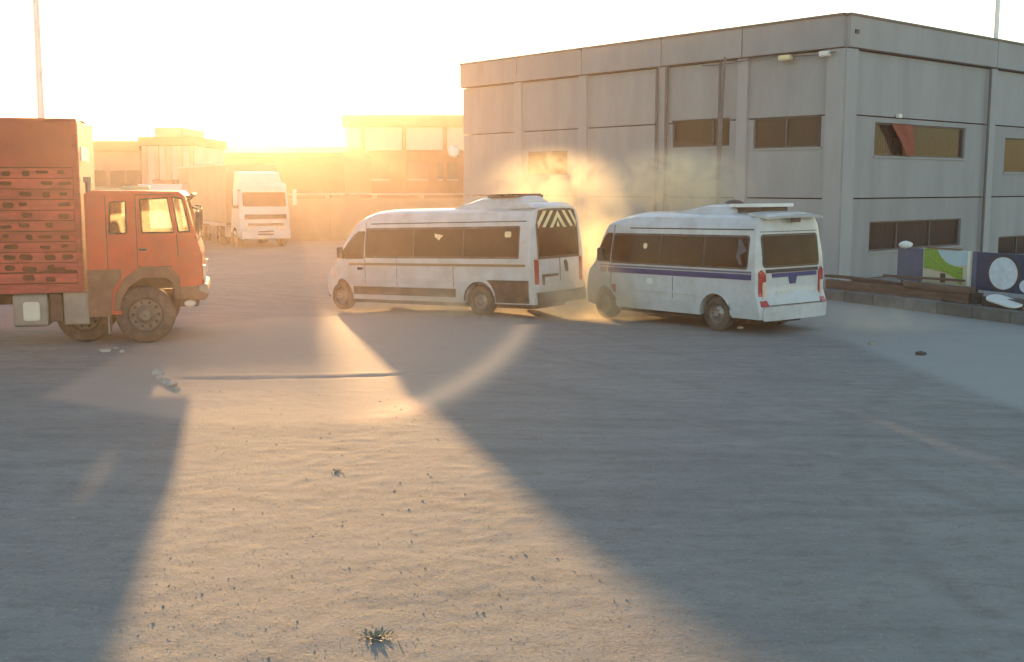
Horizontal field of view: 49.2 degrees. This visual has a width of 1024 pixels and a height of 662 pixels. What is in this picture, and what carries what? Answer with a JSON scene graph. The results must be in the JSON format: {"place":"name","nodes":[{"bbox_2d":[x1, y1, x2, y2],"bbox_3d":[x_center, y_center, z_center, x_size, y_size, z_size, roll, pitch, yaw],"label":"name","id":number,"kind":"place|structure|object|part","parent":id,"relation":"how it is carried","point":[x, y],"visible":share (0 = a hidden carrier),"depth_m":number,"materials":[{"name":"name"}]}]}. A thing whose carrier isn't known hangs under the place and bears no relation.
{"place":"outdoors","nodes":[
{"label":"outdoors","id":0,"kind":"place"},
{"bbox_2d":[93,141,142,215],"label":"tan shed","id":1,"kind":"structure","parent":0,"point":[117,165],"depth_m":71.23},
{"bbox_2d":[94,170,105,185],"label":"window","id":2,"kind":"structure","parent":1,"relation":"in","point":[100,175],"depth_m":71.28,"materials":[{"name":"grey glass"}]},
{"bbox_2d":[110,170,124,185],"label":"window","id":3,"kind":"structure","parent":1,"relation":"in","point":[116,176],"depth_m":71.29,"materials":[{"name":"grey glass"}]},
{"bbox_2d":[122,202,124,215],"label":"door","id":4,"kind":"structure","parent":1,"relation":"in","point":[123,206],"depth_m":71.54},
{"bbox_2d":[126,170,140,185],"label":"window","id":5,"kind":"structure","parent":1,"relation":"in","point":[132,176],"depth_m":71.28,"materials":[{"name":"grey glass"}]},
{"bbox_2d":[138,180,191,227],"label":"van","id":6,"kind":"object","parent":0,"point":[159,214],"visible":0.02,"depth_m":50.43,"materials":[{"name":"white paint"}]},
{"bbox_2d":[137,127,226,226],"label":"pale block","id":7,"kind":"structure","parent":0,"point":[167,152],"depth_m":67.25,"materials":[{"name":"beige concrete"}]},
{"bbox_2d":[224,146,371,198],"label":"warehouse","id":8,"kind":"structure","parent":0,"point":[323,169],"depth_m":83.29,"materials":[{"name":"beige concrete"}]},
{"bbox_2d":[299,190,318,198],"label":"window","id":9,"kind":"structure","parent":8,"relation":"in","point":[300,191],"depth_m":83.33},
{"bbox_2d":[322,190,340,198],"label":"window","id":10,"kind":"structure","parent":8,"relation":"in","point":[323,191],"depth_m":83.31,"materials":[{"name":"grey glass"}]},
{"bbox_2d":[287,193,469,240],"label":"boundary wall","id":11,"kind":"structure","parent":0,"point":[328,218],"depth_m":59.53,"materials":[{"name":"beige concrete"}]},
{"bbox_2d":[341,115,468,197],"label":"brown warehouse","id":12,"kind":"structure","parent":0,"point":[407,153],"depth_m":108.49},
{"bbox_2d":[371,163,389,179],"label":"window","id":13,"kind":"structure","parent":12,"relation":"in","point":[379,171],"depth_m":108.87,"materials":[{"name":"glass"}]},
{"bbox_2d":[407,163,427,179],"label":"window","id":14,"kind":"structure","parent":12,"relation":"in","point":[415,171],"depth_m":108.87,"materials":[{"name":"glass"}]},
{"bbox_2d":[437,163,457,179],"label":"window","id":15,"kind":"structure","parent":12,"relation":"in","point":[452,168],"depth_m":108.87,"materials":[{"name":"grey glass"}]},
{"bbox_2d":[448,145,460,157],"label":"satellite dish","id":16,"kind":"object","parent":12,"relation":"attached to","point":[454,151],"visible":1,"depth_m":47.12,"materials":[{"name":"white plastic"}]},
{"bbox_2d":[0,234,1023,661],"bbox_3d":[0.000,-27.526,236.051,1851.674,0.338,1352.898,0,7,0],"label":"ground","id":17,"kind":"structure","parent":0,"point":[950,404],"depth_m":11.06,"materials":[{"name":"grey gravel"}]},
{"bbox_2d":[32,0,44,117],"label":"lamp mast","id":18,"kind":"object","parent":17,"relation":"on","point":[38,65],"visible":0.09,"depth_m":29.27,"materials":[{"name":"grey metal"}]},
{"bbox_2d":[98,348,110,351],"bbox_3d":[-7.189,0.343,19.745,0.216,0.070,0.134,-2,8,-12],"label":"rubble piece","id":19,"kind":"object","parent":17,"relation":"on","point":[105,350],"visible":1,"depth_m":19.70,"materials":[{"name":"grey stone"}]},
{"bbox_2d":[0,117,209,342],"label":"red truck","id":20,"kind":"object","parent":17,"relation":"on","point":[82,258],"visible":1,"depth_m":20.33,"materials":[{"name":"orange paint"}]},
{"bbox_2d":[151,369,159,374],"bbox_3d":[-5.570,0.650,17.475,0.139,0.112,0.170,-3,8,-21],"label":"rubble piece","id":21,"kind":"object","parent":17,"relation":"on","point":[155,371],"visible":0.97,"depth_m":17.45,"materials":[{"name":"grey stone"}]},
{"bbox_2d":[155,375,163,379],"bbox_3d":[-5.362,0.714,17.013,0.135,0.105,0.164,-3,8,-20],"label":"rubble piece","id":22,"kind":"object","parent":17,"relation":"on","point":[159,377],"visible":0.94,"depth_m":16.96,"materials":[{"name":"grey stone"}]},
{"bbox_2d":[158,379,170,382],"bbox_3d":[-5.184,0.753,16.685,0.198,0.074,0.131,0,7,0],"label":"rubble piece","id":23,"kind":"object","parent":17,"relation":"on","point":[165,381],"visible":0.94,"depth_m":16.65,"materials":[{"name":"grey stone"}]},
{"bbox_2d":[165,383,177,386],"bbox_3d":[-4.990,0.801,16.395,0.144,0.092,0.152,6,10,41],"label":"rubble piece","id":24,"kind":"object","parent":17,"relation":"on","point":[171,384],"visible":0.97,"depth_m":16.35,"materials":[{"name":"grey stone"}]},
{"bbox_2d":[177,163,296,246],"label":"semi truck","id":25,"kind":"object","parent":17,"relation":"on","point":[239,204],"visible":0.81,"depth_m":53.49,"materials":[{"name":"white paint"}]},
{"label":"side window","id":26,"kind":"part","parent":25,"relation":"part of","materials":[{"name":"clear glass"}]},
{"bbox_2d":[358,627,399,643],"bbox_3d":[-0.874,1.979,7.264,0.265,0.034,0.258,-2,8,-17],"label":"weed tuft","id":27,"kind":"object","parent":17,"relation":"on","point":[377,634],"visible":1,"depth_m":7.27,"materials":[{"name":"green plant"}]},
{"bbox_2d":[0,359,840,661],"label":"dry straw","id":28,"kind":"object","parent":17,"relation":"on","point":[406,571],"visible":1,"depth_m":8.25,"materials":[{"name":"beige plant"}]},
{"bbox_2d":[328,193,585,314],"bbox_3d":[-1.693,-1.904,27.484,7.225,2.770,2.490,3,8,37],"label":"minibus","id":29,"kind":"object","parent":17,"relation":"on","point":[489,254],"visible":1,"depth_m":25.84,"materials":[{"name":"white paint"}]},
{"bbox_2d":[341,231,364,258],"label":"van side window","id":30,"kind":"structure","parent":29,"relation":"in","point":[354,249],"depth_m":27.89,"materials":[{"name":"clear glass"}]},
{"bbox_2d":[365,228,517,256],"bbox_3d":[-1.732,-2.071,26.247,4.724,0.630,0.111,3,8,37],"label":"side window","id":31,"kind":"structure","parent":29,"relation":"in","point":[477,242],"depth_m":26.11,"materials":[{"name":"black glass"}]},
{"bbox_2d":[365,226,519,258],"bbox_3d":[-1.725,-2.071,26.247,4.796,0.730,0.122,3,8,37],"label":"window frame","id":32,"kind":"structure","parent":29,"relation":"in","point":[483,227],"depth_m":26.05,"materials":[{"name":"black glass"}]},
{"bbox_2d":[535,208,578,258],"bbox_3d":[1.032,-2.222,25.332,0.102,1.120,1.620,3,8,37],"label":"window frame","id":33,"kind":"structure","parent":29,"relation":"in","point":[567,255],"depth_m":25.13,"materials":[{"name":"black glass"}]},
{"bbox_2d":[537,210,577,256],"bbox_3d":[1.036,-2.232,25.328,0.093,1.020,1.520,3,8,37],"label":"rear window","id":34,"kind":"structure","parent":29,"relation":"in","point":[560,240],"depth_m":25.28,"materials":[{"name":"black glass"}]},
{"bbox_2d":[587,200,826,330],"bbox_3d":[3.901,-1.517,24.201,2.485,2.620,5.735,-6,8,-37],"label":"minibus","id":35,"kind":"object","parent":17,"relation":"on","point":[724,266],"visible":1,"depth_m":22.50,"materials":[{"name":"white paint"}]},
{"bbox_2d":[597,233,612,261],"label":"van side window","id":36,"kind":"structure","parent":35,"relation":"in","point":[607,242],"depth_m":24.90,"materials":[{"name":"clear glass"}]},
{"bbox_2d":[612,235,748,267],"bbox_3d":[3.419,-1.678,23.188,0.123,0.580,3.866,-6,8,-37],"label":"side window","id":37,"kind":"structure","parent":35,"relation":"in","point":[683,250],"depth_m":23.06,"materials":[{"name":"black glass"}]},
{"bbox_2d":[611,233,749,269],"bbox_3d":[3.420,-1.679,23.195,0.135,0.660,3.937,-6,8,-37],"label":"window frame","id":38,"kind":"structure","parent":35,"relation":"in","point":[746,236],"depth_m":22.98,"materials":[{"name":"black glass"}]},
{"bbox_2d":[761,232,818,267],"bbox_3d":[5.492,-1.599,22.044,1.700,0.650,0.129,-6,8,-37],"label":"window frame","id":39,"kind":"structure","parent":35,"relation":"in","point":[814,233],"depth_m":21.91,"materials":[{"name":"black glass"}]},
{"bbox_2d":[763,234,817,265],"bbox_3d":[5.496,-1.598,22.038,1.620,0.570,0.114,-6,8,-37],"label":"rear window","id":40,"kind":"structure","parent":35,"relation":"in","point":[791,249],"depth_m":21.98,"materials":[{"name":"black glass"}]},
{"bbox_2d":[915,351,926,354],"bbox_3d":[7.073,0.391,19.337,0.196,0.096,0.150,0,7,0],"label":"stone","id":41,"kind":"object","parent":17,"relation":"on","point":[920,353],"visible":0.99,"depth_m":19.29,"materials":[{"name":"grey stone"}]},
{"bbox_2d":[823,288,1023,324],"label":"kerb","id":42,"kind":"structure","parent":17,"relation":"on","point":[1004,315],"depth_m":25.74,"materials":[{"name":"concrete"}]},
{"bbox_2d":[986,294,1022,307],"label":"white slab","id":43,"kind":"object","parent":42,"relation":"on","point":[1001,300],"depth_m":24.26,"materials":[{"name":"plastic"}]},
{"bbox_2d":[823,280,1023,310],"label":"apron","id":44,"kind":"object","parent":17,"relation":"on","point":[987,293],"visible":0.17,"depth_m":27.92,"materials":[{"name":"concrete"}]},
{"bbox_2d":[853,288,942,300],"bbox_3d":[9.298,-0.879,27.090,0.120,0.079,2.764,-4,8,-27],"label":"timber","id":45,"kind":"object","parent":44,"relation":"on","point":[891,294],"visible":0.96,"depth_m":27.03,"materials":[{"name":"brown wood"}]},
{"bbox_2d":[826,279,971,303],"bbox_3d":[9.377,-1.006,27.368,0.220,0.260,4.623,-4,8,-27],"label":"timber","id":46,"kind":"object","parent":44,"relation":"on","point":[897,289],"visible":0.83,"depth_m":27.15,"materials":[{"name":"brown wood"}]},
{"bbox_2d":[825,274,902,284],"bbox_3d":[9.014,-1.291,28.352,0.160,0.109,2.916,-4,8,-27],"label":"timber","id":47,"kind":"object","parent":46,"relation":"on","point":[864,279],"visible":0.79,"depth_m":28.33,"materials":[{"name":"brown wood"}]},
{"bbox_2d":[903,281,974,293],"bbox_3d":[9.944,-1.019,26.090,0.200,0.154,1.942,-4,8,-27],"label":"timber","id":48,"kind":"object","parent":46,"relation":"on","point":[938,287],"visible":1,"depth_m":25.95,"materials":[{"name":"brown wood"}]},
{"bbox_2d":[883,274,964,281],"bbox_3d":[9.765,-1.263,26.585,0.140,0.090,2.381,-4,8,-27],"label":"timber","id":49,"kind":"object","parent":48,"relation":"on","point":[927,278],"visible":1,"depth_m":26.42,"materials":[{"name":"brown wood"}]},
{"bbox_2d":[897,247,923,281],"bbox_3d":[9.787,-1.464,27.473,0.090,1.160,0.776,-4,8,-26],"label":"board","id":50,"kind":"object","parent":44,"relation":"on","point":[910,262],"visible":0.92,"depth_m":27.39,"materials":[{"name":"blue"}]},
{"bbox_2d":[899,241,912,248],"bbox_3d":[9.685,-2.120,27.459,0.356,0.201,0.219,0,7,0],"label":"white bag","id":51,"kind":"object","parent":50,"relation":"on","point":[905,244],"visible":1,"depth_m":27.39,"materials":[{"name":"plastic"}]},
{"bbox_2d":[922,247,972,286],"bbox_3d":[10.260,-1.350,26.381,0.110,1.215,1.408,-4,8,-26],"label":"picture board","id":52,"kind":"object","parent":44,"relation":"on","point":[952,263],"visible":0.94,"depth_m":26.28,"materials":[{"name":"multicoloured paint"}]},
{"bbox_2d":[971,288,983,303],"bbox_3d":[10.483,-0.787,25.184,0.261,0.346,0.260,0,7,0],"label":"dark bucket","id":53,"kind":"object","parent":44,"relation":"on","point":[976,298],"visible":0.99,"depth_m":25.11,"materials":[{"name":"black plastic"}]},
{"bbox_2d":[971,252,1023,293],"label":"moon board","id":54,"kind":"object","parent":44,"relation":"on","point":[1000,272],"visible":0.93,"depth_m":24.89,"materials":[{"name":"blue paint"}]},
{"bbox_2d":[981,296,1023,310],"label":"dark crate","id":55,"kind":"object","parent":44,"relation":"on","point":[984,302],"visible":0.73,"depth_m":24.48,"materials":[{"name":"black plastic"}]},
{"bbox_2d":[0,0,1023,145],"label":"sky","id":56,"kind":"structure","parent":0,"point":[237,72],"materials":[{"name":"white"}]},
{"bbox_2d":[459,12,1023,280],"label":"grey building","id":57,"kind":"structure","parent":0,"point":[600,139],"depth_m":37.90,"materials":[{"name":"concrete"}]},
{"bbox_2d":[526,151,567,176],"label":"window","id":58,"kind":"structure","parent":57,"relation":"in","point":[546,163],"depth_m":43.73,"materials":[{"name":"glass"}]},
{"bbox_2d":[670,118,732,148],"bbox_3d":[6.397,-6.670,37.821,0.190,0.981,2.579,-6,10,-40],"label":"window","id":59,"kind":"structure","parent":57,"relation":"in","point":[698,133],"depth_m":37.94,"materials":[{"name":"glass"}]},
{"bbox_2d":[716,57,725,203],"bbox_3d":[5.580,-4.180,30.213,0.280,6.301,0.280,0,7,0],"label":"pole","id":60,"kind":"object","parent":57,"relation":"attached to","point":[720,142],"depth_m":30.05,"materials":[{"name":"grey metal"}]},
{"bbox_2d":[778,55,792,60],"bbox_3d":[8.498,-8.479,34.705,0.240,0.165,0.420,-6,10,-40],"label":"flood lamp","id":61,"kind":"object","parent":57,"relation":"attached to","point":[785,57],"visible":1,"depth_m":34.61,"materials":[{"name":"white plastic"}]},
{"bbox_2d":[751,115,821,150],"bbox_3d":[8.672,-6.236,35.217,0.190,1.024,2.635,-6,10,-40],"label":"window","id":62,"kind":"structure","parent":57,"relation":"in","point":[792,132],"depth_m":35.28,"materials":[{"name":"glass"}]},
{"bbox_2d":[819,51,830,56],"bbox_3d":[9.420,-8.341,33.645,0.240,0.165,0.300,-6,10,-40],"label":"flood lamp","id":63,"kind":"object","parent":57,"relation":"attached to","point":[824,54],"visible":1,"depth_m":33.57,"materials":[{"name":"white plastic"}]},
{"bbox_2d":[891,114,913,155],"bbox_3d":[12.493,-6.265,35.712,1.477,1.295,0.100,-6,10,-40],"label":"hanging cloth","id":64,"kind":"object","parent":57,"relation":"hanging from","point":[904,133],"visible":1,"depth_m":35.80,"materials":[{"name":"red fabric"}]},
{"bbox_2d":[868,218,960,252],"bbox_3d":[13.396,-3.190,37.102,5.862,0.988,0.190,-6,10,-40],"label":"window","id":65,"kind":"structure","parent":57,"relation":"in","point":[886,236],"depth_m":37.15,"materials":[{"name":"glass"}]},
{"bbox_2d":[873,122,965,159],"bbox_3d":[13.423,-6.206,36.735,5.782,1.089,0.190,-6,10,-40],"label":"window","id":66,"kind":"structure","parent":57,"relation":"in","point":[930,142],"depth_m":37.00,"materials":[{"name":"glass"}]},
{"bbox_2d":[993,0,999,37],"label":"roof mast","id":67,"kind":"object","parent":57,"relation":"on","point":[996,18],"visible":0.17,"depth_m":39.35,"materials":[{"name":"grey metal"}]},
{"bbox_2d":[998,235,1023,254],"bbox_3d":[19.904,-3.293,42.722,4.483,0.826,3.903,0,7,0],"label":"window","id":68,"kind":"structure","parent":57,"relation":"in","point":[1006,244],"depth_m":41.76,"materials":[{"name":"glass"}]},
{"bbox_2d":[1003,138,1023,173],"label":"window","id":69,"kind":"structure","parent":57,"relation":"in","point":[1014,148],"depth_m":41.18,"materials":[{"name":"glass"}]}
]}

